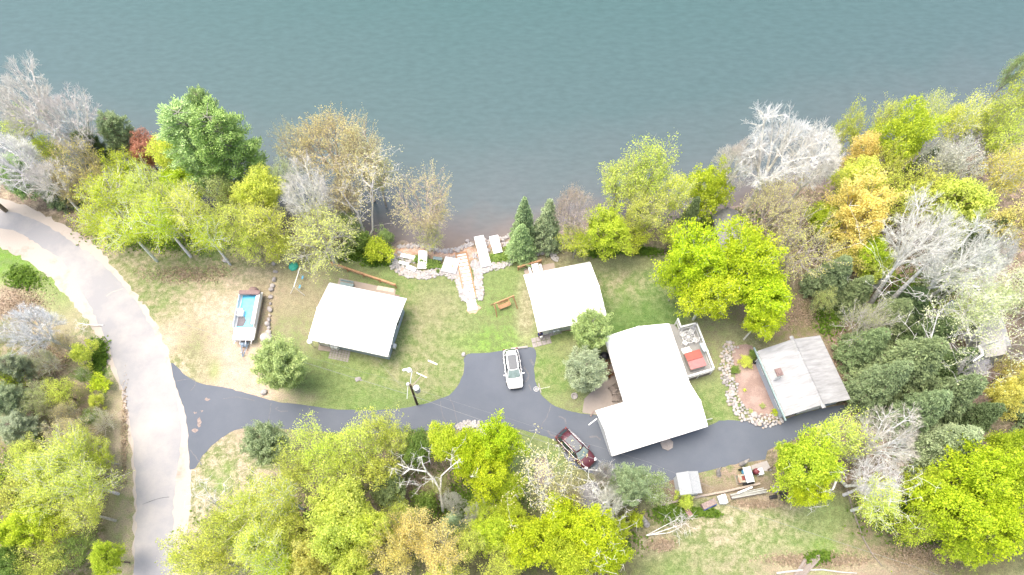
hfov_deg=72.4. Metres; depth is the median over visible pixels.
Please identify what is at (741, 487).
landscape timber
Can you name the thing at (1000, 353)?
neighbour cabin
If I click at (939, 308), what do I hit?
leafing tree
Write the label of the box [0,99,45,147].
leafing tree
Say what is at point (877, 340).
hemlock tree
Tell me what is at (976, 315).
birch tree
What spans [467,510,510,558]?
maple tree
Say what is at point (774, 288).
maple tree
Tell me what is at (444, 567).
leafing tree
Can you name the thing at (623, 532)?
maple tree
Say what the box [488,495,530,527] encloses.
maple tree
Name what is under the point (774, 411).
leafy shrub
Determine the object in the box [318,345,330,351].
doorstep slab
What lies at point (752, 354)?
leafy shrub
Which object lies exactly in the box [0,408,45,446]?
pine tree
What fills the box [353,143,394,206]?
budding tree
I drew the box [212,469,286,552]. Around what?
birch tree
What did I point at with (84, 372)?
shrub
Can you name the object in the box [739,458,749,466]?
tree snag
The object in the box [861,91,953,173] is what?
maple tree
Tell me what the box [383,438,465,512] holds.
dead tree
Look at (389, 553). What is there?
leafing tree
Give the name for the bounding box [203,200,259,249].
leafing tree
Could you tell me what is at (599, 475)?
bare shrub
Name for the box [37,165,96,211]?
budding tree
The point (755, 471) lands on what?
red drum
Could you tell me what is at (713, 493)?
landscape timber
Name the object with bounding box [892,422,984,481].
hemlock tree
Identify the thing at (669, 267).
maple tree
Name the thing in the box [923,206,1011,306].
bare tree
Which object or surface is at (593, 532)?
maple tree
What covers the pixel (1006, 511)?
maple tree
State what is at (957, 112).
birch tree
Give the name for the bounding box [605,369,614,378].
ornamental grass
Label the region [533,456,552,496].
utility trailer
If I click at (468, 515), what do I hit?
bare shrub
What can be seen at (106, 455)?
leafing tree
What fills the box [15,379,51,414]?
leafing tree
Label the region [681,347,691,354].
tub step
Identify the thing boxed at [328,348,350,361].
paver patio
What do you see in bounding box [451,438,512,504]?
maple tree
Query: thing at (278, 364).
tree
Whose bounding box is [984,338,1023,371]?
bare tree
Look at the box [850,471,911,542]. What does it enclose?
leafing tree
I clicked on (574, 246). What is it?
leafing tree
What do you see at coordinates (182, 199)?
birch tree
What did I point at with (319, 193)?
bare tree
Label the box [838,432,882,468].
bare shrub
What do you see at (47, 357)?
bare shrub
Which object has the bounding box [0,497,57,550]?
maple tree
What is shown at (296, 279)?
swing set
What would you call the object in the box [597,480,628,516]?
bare tree
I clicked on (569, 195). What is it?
budding tree
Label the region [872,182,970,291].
bare tree
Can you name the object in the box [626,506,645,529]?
leafy shrub
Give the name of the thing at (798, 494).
maple tree
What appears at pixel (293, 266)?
covered fire pit
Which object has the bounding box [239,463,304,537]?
birch tree
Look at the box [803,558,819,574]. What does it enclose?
grey plank
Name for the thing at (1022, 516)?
maple tree
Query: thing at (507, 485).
maple tree
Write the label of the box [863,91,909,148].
leafing tree
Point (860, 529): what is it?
fallen pole
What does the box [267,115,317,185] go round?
budding tree
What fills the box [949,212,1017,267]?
hemlock tree
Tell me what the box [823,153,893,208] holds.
maple tree
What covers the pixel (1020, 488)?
maple tree
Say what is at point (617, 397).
adirondack chair
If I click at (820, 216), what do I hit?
maple tree
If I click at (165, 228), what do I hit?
birch tree
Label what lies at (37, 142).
leafing tree
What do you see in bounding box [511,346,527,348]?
parking curb
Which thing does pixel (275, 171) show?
leafing tree
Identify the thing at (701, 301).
maple tree
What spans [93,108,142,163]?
pine tree
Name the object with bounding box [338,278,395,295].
patio slab
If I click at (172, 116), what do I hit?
leafy tree
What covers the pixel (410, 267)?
dock section
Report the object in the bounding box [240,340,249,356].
trailer
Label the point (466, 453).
maple tree
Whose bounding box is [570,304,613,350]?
tree
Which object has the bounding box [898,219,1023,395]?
leaning tree
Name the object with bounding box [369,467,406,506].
evergreen shrub
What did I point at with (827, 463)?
maple tree
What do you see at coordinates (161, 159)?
maple tree
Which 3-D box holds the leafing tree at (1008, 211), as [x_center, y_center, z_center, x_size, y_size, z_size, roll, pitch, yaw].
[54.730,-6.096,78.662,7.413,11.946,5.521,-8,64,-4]
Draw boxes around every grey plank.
[794,553,807,574]
[801,555,819,574]
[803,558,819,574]
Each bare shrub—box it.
[0,314,35,348]
[23,345,66,376]
[23,391,61,416]
[29,416,96,449]
[47,399,80,422]
[48,329,75,354]
[85,407,119,437]
[383,456,410,476]
[436,487,467,515]
[462,502,484,528]
[553,494,586,515]
[589,462,615,486]
[830,293,909,348]
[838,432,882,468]
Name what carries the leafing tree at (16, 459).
on the ground at (440, 326)
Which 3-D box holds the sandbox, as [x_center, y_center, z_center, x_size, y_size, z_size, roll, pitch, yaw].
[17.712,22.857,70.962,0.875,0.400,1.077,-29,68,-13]
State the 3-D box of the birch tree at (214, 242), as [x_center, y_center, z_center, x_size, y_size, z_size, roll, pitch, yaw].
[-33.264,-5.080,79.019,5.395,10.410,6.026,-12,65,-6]
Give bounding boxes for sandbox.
[684,509,691,519]
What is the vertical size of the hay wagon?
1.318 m
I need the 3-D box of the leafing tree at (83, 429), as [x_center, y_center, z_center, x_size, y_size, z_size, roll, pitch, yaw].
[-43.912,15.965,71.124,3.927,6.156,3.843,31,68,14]
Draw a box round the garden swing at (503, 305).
[491,295,517,316]
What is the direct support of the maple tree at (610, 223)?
on the ground at (440, 326)
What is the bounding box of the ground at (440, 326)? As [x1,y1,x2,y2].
[0,144,1023,574]
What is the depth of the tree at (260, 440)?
66.77 m
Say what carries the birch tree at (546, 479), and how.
on the ground at (440, 326)
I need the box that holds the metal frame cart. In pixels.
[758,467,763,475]
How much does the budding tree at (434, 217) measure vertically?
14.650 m
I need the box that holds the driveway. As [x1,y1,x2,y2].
[171,347,846,484]
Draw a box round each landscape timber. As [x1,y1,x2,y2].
[662,499,679,505]
[693,490,727,498]
[727,482,759,491]
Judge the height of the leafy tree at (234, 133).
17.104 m
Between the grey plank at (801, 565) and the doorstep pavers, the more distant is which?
the doorstep pavers
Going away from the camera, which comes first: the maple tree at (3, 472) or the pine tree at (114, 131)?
the maple tree at (3, 472)
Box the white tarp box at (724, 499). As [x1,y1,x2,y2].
[720,494,727,504]
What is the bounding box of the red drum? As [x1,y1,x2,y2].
[752,468,759,474]
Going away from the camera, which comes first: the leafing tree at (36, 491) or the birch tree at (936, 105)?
the leafing tree at (36, 491)
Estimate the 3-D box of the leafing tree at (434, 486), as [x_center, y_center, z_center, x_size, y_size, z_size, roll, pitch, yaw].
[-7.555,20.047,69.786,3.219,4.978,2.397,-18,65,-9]
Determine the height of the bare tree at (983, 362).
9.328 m
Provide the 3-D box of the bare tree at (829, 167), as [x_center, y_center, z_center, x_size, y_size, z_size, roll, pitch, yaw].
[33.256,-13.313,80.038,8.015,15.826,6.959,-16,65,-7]
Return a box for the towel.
[699,342,708,351]
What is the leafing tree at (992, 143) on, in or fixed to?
on the ground at (440, 326)
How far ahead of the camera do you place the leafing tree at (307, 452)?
64.65 m
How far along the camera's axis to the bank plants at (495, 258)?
83.65 m
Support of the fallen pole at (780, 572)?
on the grey plank at (801, 565)
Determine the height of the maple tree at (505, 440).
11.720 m
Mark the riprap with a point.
(467, 422)
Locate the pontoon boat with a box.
[232,286,263,343]
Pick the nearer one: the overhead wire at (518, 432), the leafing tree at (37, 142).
the overhead wire at (518, 432)
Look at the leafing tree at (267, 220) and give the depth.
77.69 m
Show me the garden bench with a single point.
(347, 284)
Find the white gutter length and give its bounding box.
[737,486,752,493]
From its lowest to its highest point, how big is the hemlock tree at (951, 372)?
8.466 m
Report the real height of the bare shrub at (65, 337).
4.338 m
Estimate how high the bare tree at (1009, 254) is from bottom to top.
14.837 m
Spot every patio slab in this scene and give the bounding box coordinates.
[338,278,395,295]
[524,263,554,273]
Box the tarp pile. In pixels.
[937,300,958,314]
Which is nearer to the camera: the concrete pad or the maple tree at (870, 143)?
the concrete pad
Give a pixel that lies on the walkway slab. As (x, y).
(382, 288)
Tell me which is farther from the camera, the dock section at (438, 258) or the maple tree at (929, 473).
the dock section at (438, 258)
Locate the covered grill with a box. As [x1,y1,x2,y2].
[599,352,608,360]
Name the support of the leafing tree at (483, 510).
on the ground at (440, 326)
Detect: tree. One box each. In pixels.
[0,49,82,163]
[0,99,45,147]
[0,133,68,207]
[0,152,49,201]
[0,204,7,212]
[0,302,71,357]
[0,351,40,386]
[0,366,30,388]
[0,381,35,416]
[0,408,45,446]
[0,446,9,491]
[0,447,67,486]
[0,448,84,528]
[0,474,53,515]
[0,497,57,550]
[0,542,43,574]
[2,431,42,466]
[3,535,76,574]
[14,81,113,176]
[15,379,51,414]
[19,131,72,171]
[19,155,84,217]
[19,421,101,489]
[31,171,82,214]
[33,502,85,552]
[34,133,116,203]
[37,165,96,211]
[38,376,81,407]
[41,528,101,573]
[42,458,134,506]
[46,482,116,539]
[59,420,101,461]
[63,191,121,246]
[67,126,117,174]
[68,160,139,220]
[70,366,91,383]
[73,314,102,335]
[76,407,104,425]
[84,436,118,470]
[86,539,130,574]
[87,193,157,261]
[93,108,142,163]
[94,144,157,191]
[115,149,173,211]
[121,190,191,257]
[124,126,158,174]
[128,171,185,240]
[142,132,197,188]
[142,164,210,212]
[145,174,214,237]
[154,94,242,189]
[155,523,221,574]
[177,529,246,574]
[181,207,234,264]
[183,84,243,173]
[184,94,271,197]
[184,467,232,511]
[185,494,250,559]
[196,170,247,223]
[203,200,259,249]
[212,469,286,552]
[213,180,249,211]
[224,199,294,255]
[225,512,287,574]
[226,161,285,220]
[227,220,266,266]
[238,419,290,466]
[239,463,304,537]
[245,529,294,574]
[247,332,307,390]
[259,228,296,264]
[263,152,299,209]
[266,504,317,555]
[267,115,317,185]
[271,439,322,487]
[271,561,288,574]
[275,197,360,277]
[275,411,340,486]
[279,150,333,238]
[281,102,369,190]
[282,538,337,574]
[287,194,329,248]
[300,126,412,234]
[301,472,380,538]
[303,437,373,497]
[303,504,379,572]
[316,415,385,473]
[323,170,364,215]
[331,109,389,201]
[331,207,370,240]
[331,547,376,574]
[340,500,397,551]
[351,451,408,493]
[352,520,415,574]
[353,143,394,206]
[355,403,408,454]
[377,493,417,528]
[380,422,412,459]
[383,158,457,243]
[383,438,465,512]
[383,503,437,559]
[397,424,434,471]
[408,507,468,574]
[416,217,444,254]
[421,472,451,495]
[422,547,469,574]
[426,420,466,462]
[440,509,469,541]
[447,519,490,565]
[449,424,496,476]
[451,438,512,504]
[464,494,501,521]
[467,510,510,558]
[470,408,530,469]
[478,534,529,574]
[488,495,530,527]
[491,470,527,503]
[495,426,589,531]
[503,512,560,571]
[504,223,537,268]
[508,196,537,245]
[529,490,584,552]
[532,198,563,256]
[543,535,605,574]
[545,473,562,494]
[552,476,586,508]
[553,182,594,243]
[555,218,592,258]
[562,345,609,392]
[567,503,631,573]
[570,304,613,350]
[572,458,640,525]
[575,201,634,261]
[581,516,637,573]
[591,536,635,574]
[596,140,654,210]
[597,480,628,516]
[608,462,652,507]
[611,515,630,542]
[614,131,681,214]
[616,220,655,256]
[618,184,676,237]
[641,468,674,508]
[647,510,697,544]
[649,170,698,229]
[649,216,729,298]
[653,218,687,252]
[653,247,695,300]
[672,196,700,242]
[675,269,741,321]
[681,154,735,224]
[700,213,789,304]
[710,131,768,210]
[728,265,796,337]
[734,101,839,212]
[736,171,812,244]
[741,295,781,342]
[765,192,850,282]
[766,418,848,505]
[767,439,809,472]
[780,120,843,210]
[783,474,835,507]
[784,433,940,528]
[797,254,852,311]
[802,199,843,243]
[809,284,837,315]
[809,404,882,467]
[813,161,911,251]
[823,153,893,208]
[823,222,874,273]
[825,93,871,162]
[829,275,874,320]
[830,202,1009,317]
[831,327,891,374]
[839,127,883,187]
[841,358,915,421]
[842,450,904,505]
[844,335,951,412]
[846,401,923,474]
[847,187,980,300]
[847,234,897,276]
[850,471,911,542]
[854,297,913,345]
[857,250,898,283]
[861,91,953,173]
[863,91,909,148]
[870,388,953,448]
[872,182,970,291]
[873,137,911,185]
[873,160,934,228]
[879,285,929,326]
[883,502,955,548]
[884,146,939,199]
[890,155,959,230]
[891,315,959,346]
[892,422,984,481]
[894,294,948,339]
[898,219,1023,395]
[899,464,952,509]
[899,474,998,548]
[903,372,988,427]
[909,173,1001,248]
[912,132,988,187]
[912,209,1020,324]
[913,263,960,300]
[919,87,958,127]
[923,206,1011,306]
[925,430,1023,505]
[928,83,996,147]
[929,346,984,380]
[932,267,1016,332]
[932,522,998,570]
[935,290,1005,334]
[940,225,1022,299]
[941,303,1023,391]
[944,471,1023,574]
[948,83,1023,159]
[948,400,1006,432]
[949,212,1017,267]
[957,354,991,375]
[961,96,1023,179]
[968,140,1023,200]
[971,68,1023,149]
[972,257,1023,323]
[977,197,1023,258]
[979,52,1023,109]
[982,369,1023,422]
[982,428,1023,466]
[983,463,1023,505]
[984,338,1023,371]
[988,353,1023,383]
[1005,379,1023,432]
[1019,501,1023,530]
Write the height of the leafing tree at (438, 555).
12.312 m
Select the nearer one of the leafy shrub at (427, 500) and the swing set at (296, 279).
the leafy shrub at (427, 500)
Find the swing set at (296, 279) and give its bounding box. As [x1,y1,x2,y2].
[290,267,310,295]
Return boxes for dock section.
[399,260,408,265]
[400,253,414,259]
[406,265,416,271]
[418,251,427,268]
[433,256,441,261]
[441,256,459,273]
[474,235,490,267]
[489,235,501,253]
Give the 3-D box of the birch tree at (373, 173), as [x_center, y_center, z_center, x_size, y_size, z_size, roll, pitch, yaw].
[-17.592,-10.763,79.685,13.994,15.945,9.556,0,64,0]
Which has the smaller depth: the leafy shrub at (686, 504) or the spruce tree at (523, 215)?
the leafy shrub at (686, 504)
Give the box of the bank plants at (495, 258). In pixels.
[411,246,518,268]
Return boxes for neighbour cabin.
[963,313,1013,374]
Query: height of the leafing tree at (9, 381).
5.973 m
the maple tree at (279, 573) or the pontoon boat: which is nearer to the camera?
the maple tree at (279, 573)
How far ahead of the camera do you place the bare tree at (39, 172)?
78.82 m
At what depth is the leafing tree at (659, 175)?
78.20 m
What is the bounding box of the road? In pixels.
[0,210,181,574]
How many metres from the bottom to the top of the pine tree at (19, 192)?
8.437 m
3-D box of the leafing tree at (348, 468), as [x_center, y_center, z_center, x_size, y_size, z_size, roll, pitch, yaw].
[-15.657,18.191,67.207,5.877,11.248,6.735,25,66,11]
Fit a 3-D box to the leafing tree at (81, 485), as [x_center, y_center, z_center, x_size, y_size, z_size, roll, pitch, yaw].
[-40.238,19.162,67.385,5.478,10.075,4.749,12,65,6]
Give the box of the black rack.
[769,494,777,498]
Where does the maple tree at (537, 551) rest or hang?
on the ground at (440, 326)
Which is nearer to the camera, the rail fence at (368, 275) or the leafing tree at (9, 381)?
the leafing tree at (9, 381)
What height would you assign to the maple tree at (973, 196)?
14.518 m
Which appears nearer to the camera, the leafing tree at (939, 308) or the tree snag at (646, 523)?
the tree snag at (646, 523)
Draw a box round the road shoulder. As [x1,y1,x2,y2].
[0,198,191,574]
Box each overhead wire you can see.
[178,322,408,394]
[412,395,620,467]
[423,391,707,485]
[676,487,936,574]
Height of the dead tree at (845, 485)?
12.770 m
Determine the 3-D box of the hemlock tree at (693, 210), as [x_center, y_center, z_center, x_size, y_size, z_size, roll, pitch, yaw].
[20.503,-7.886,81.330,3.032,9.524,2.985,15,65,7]
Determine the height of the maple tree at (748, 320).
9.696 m
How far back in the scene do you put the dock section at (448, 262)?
83.20 m
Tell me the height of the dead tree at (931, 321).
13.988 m
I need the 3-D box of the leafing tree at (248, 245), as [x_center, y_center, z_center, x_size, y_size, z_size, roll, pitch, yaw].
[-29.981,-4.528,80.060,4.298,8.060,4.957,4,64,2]
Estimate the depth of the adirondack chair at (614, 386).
76.43 m
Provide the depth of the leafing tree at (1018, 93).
83.26 m
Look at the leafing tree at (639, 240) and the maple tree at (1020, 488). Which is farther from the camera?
the leafing tree at (639, 240)
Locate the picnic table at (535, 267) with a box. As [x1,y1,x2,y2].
[528,263,542,272]
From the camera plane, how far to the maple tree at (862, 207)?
75.51 m
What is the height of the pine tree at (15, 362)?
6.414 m
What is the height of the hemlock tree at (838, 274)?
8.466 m
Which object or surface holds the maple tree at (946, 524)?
on the ground at (440, 326)
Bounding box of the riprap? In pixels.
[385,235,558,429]
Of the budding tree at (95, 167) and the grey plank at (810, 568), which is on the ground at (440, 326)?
the budding tree at (95, 167)
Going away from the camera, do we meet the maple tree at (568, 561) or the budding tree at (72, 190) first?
the maple tree at (568, 561)
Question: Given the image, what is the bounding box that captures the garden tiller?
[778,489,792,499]
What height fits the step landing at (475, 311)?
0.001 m
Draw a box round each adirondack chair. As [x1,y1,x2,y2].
[608,383,617,393]
[612,393,620,401]
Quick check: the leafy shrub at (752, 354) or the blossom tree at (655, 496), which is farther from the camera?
the leafy shrub at (752, 354)
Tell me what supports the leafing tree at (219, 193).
on the ground at (440, 326)
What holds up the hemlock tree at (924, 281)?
on the ground at (440, 326)
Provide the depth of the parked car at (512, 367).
76.38 m
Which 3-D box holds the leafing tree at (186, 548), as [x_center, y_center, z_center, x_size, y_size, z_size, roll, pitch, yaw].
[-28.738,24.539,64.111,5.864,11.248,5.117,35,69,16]
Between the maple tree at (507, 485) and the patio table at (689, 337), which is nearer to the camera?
the maple tree at (507, 485)
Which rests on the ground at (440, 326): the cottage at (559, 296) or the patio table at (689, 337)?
the cottage at (559, 296)
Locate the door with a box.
[797,405,820,413]
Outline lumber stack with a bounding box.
[730,488,766,499]
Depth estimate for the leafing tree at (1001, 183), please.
78.91 m
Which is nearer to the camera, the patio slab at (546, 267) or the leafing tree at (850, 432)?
the leafing tree at (850, 432)
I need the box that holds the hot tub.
[684,349,705,370]
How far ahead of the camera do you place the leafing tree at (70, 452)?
67.14 m
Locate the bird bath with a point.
(574, 395)
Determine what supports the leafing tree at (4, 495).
on the ground at (440, 326)
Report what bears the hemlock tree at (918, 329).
on the ground at (440, 326)
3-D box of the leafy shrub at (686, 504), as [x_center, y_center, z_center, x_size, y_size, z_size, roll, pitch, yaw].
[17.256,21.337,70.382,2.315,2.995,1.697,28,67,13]
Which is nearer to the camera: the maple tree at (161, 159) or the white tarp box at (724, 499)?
the white tarp box at (724, 499)
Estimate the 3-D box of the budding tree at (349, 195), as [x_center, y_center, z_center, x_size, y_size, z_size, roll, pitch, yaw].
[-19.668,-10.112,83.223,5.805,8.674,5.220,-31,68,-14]
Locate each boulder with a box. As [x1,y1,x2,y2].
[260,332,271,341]
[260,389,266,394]
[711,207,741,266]
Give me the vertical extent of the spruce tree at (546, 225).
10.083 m
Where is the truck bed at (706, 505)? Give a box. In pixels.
[700,498,716,510]
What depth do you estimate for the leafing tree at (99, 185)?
79.53 m
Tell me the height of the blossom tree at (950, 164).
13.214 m
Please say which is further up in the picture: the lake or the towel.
the lake
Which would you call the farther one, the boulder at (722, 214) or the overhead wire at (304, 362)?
the boulder at (722, 214)
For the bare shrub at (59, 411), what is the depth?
72.63 m
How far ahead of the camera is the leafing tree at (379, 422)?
66.50 m
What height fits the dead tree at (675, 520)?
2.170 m
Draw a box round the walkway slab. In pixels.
[376,286,393,291]
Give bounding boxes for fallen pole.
[776,569,856,573]
[846,489,881,565]
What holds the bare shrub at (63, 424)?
on the ground at (440, 326)
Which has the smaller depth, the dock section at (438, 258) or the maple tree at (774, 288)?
the maple tree at (774, 288)
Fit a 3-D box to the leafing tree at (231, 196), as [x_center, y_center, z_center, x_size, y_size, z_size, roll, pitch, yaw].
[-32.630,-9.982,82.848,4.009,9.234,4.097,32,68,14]
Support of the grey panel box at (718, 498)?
on the ground at (440, 326)
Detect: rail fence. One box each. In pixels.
[330,262,396,288]
[517,260,541,270]
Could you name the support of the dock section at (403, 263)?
on the ground at (440, 326)
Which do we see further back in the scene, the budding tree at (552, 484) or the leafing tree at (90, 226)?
the leafing tree at (90, 226)
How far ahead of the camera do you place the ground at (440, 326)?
78.09 m
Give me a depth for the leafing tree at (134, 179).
79.29 m
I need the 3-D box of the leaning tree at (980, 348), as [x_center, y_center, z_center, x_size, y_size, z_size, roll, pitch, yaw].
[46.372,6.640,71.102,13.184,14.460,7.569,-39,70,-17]
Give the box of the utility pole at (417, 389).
[403,368,426,404]
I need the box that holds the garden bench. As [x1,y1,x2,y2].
[340,279,353,286]
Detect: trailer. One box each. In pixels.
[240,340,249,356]
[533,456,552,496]
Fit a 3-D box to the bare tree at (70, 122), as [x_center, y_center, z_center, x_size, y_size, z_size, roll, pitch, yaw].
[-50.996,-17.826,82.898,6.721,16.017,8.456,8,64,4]
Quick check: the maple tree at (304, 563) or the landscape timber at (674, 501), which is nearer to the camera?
the maple tree at (304, 563)
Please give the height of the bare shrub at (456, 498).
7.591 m
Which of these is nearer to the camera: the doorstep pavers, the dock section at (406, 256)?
the doorstep pavers
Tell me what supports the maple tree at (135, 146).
on the ground at (440, 326)
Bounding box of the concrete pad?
[751,461,770,470]
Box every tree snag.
[642,516,649,527]
[716,467,721,476]
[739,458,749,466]
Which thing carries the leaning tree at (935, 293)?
on the ground at (440, 326)
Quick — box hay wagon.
[738,466,754,485]
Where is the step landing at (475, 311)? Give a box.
[467,302,480,313]
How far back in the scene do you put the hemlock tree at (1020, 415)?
73.96 m
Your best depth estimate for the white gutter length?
71.31 m
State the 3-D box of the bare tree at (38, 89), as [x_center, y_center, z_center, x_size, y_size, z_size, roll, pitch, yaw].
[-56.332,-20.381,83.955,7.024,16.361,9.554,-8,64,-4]
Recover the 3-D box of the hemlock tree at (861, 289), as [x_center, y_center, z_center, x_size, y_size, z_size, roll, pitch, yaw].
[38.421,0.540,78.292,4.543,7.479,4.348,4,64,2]
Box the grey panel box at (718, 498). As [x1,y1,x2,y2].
[716,495,722,504]
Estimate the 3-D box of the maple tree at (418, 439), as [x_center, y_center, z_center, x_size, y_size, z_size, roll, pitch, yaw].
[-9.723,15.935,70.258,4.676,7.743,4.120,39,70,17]
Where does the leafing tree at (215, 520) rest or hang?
on the ground at (440, 326)
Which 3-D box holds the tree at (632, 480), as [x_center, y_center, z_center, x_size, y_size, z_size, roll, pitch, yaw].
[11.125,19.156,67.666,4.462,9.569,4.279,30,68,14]
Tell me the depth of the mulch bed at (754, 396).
77.00 m
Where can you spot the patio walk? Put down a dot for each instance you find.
(600, 397)
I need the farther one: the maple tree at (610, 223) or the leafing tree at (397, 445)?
the maple tree at (610, 223)
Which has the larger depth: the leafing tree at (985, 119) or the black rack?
the leafing tree at (985, 119)
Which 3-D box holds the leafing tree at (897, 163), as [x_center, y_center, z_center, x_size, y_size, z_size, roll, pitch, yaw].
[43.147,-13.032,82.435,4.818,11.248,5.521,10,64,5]
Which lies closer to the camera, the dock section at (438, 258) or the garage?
the garage
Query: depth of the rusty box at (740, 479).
71.86 m
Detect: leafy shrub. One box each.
[64,337,99,371]
[85,372,113,392]
[88,393,108,409]
[342,226,373,255]
[362,235,395,263]
[374,224,394,250]
[408,486,439,518]
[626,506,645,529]
[672,490,694,510]
[730,364,740,373]
[737,355,752,368]
[748,349,757,360]
[770,409,777,415]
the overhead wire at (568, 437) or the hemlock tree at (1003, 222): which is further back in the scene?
the hemlock tree at (1003, 222)
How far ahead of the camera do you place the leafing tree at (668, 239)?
80.12 m
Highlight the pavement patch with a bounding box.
[197,417,200,426]
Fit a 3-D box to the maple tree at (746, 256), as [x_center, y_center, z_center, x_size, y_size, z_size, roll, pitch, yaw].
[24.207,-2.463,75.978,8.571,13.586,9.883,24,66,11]
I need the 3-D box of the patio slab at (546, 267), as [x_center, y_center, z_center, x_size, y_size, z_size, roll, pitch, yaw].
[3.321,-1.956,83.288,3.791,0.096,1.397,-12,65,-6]
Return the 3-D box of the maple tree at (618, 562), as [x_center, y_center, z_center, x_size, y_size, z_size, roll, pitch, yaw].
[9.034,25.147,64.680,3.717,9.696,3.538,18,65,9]
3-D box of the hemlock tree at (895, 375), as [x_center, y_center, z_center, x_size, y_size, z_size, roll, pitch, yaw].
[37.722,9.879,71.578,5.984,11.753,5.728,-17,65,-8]
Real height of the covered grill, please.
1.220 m
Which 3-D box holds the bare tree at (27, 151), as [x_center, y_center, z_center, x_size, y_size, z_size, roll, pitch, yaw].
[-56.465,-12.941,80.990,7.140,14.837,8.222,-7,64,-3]
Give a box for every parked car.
[503,348,523,389]
[555,426,595,468]
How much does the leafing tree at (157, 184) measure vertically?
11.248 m
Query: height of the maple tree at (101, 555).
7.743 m
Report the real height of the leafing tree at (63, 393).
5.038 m
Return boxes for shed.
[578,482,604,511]
[673,471,701,496]
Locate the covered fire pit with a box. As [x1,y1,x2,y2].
[289,262,298,270]
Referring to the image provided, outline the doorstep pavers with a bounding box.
[531,334,551,347]
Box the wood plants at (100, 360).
[0,206,969,565]
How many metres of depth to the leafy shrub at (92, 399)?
74.50 m
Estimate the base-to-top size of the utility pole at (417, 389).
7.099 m
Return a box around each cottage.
[308,283,406,358]
[524,262,605,334]
[588,318,714,455]
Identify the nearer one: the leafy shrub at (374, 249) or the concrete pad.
the concrete pad
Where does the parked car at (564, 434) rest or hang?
on the driveway
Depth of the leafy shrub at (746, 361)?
77.60 m
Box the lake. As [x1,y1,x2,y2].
[0,0,1023,248]
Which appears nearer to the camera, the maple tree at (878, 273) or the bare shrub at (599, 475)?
the bare shrub at (599, 475)
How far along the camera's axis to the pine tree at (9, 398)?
71.73 m
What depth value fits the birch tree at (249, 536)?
60.11 m
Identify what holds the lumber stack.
on the ground at (440, 326)
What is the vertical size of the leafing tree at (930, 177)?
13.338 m
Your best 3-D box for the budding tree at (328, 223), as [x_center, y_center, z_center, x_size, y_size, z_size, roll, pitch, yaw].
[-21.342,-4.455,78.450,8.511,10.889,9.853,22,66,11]
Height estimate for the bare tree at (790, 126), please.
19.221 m
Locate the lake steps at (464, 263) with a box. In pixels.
[455,251,477,310]
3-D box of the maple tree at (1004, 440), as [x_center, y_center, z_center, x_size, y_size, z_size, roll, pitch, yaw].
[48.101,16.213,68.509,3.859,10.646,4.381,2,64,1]
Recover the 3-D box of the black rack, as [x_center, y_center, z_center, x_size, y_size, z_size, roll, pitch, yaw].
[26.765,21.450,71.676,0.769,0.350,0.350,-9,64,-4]
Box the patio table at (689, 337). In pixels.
[682,331,694,342]
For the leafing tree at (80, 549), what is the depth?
65.13 m
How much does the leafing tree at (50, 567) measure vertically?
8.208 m
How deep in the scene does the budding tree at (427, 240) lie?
81.55 m
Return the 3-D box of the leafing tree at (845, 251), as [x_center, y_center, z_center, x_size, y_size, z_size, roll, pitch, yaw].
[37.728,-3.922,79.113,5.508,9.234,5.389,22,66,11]
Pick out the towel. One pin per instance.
(703, 346)
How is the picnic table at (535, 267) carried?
on the patio slab at (546, 267)
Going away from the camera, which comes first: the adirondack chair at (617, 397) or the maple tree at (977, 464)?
the maple tree at (977, 464)
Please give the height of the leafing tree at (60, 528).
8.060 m
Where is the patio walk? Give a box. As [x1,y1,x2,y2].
[582,360,622,413]
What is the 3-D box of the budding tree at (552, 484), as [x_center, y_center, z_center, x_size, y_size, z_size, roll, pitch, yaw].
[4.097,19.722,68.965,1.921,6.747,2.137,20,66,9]
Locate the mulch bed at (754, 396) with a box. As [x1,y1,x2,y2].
[732,344,794,417]
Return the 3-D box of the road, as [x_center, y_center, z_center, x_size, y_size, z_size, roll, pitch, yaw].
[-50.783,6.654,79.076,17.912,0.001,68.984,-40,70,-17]
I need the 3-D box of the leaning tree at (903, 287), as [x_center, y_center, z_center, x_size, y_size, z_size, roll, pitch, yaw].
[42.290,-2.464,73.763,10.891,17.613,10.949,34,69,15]
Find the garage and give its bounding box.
[753,335,849,420]
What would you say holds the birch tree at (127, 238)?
on the ground at (440, 326)
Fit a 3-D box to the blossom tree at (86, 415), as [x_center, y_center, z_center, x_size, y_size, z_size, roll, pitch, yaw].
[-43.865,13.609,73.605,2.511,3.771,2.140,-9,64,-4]
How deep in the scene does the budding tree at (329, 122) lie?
79.29 m
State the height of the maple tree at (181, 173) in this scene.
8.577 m
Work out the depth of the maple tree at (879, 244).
76.62 m
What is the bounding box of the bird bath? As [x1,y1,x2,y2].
[571,393,577,398]
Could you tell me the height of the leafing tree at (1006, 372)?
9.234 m
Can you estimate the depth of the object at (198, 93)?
74.74 m
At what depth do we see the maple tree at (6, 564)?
63.44 m
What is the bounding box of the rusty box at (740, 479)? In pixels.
[735,474,745,484]
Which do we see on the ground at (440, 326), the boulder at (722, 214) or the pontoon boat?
the boulder at (722, 214)
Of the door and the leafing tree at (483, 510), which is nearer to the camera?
the leafing tree at (483, 510)
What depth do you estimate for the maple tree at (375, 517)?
60.94 m
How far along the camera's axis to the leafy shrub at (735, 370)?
77.38 m

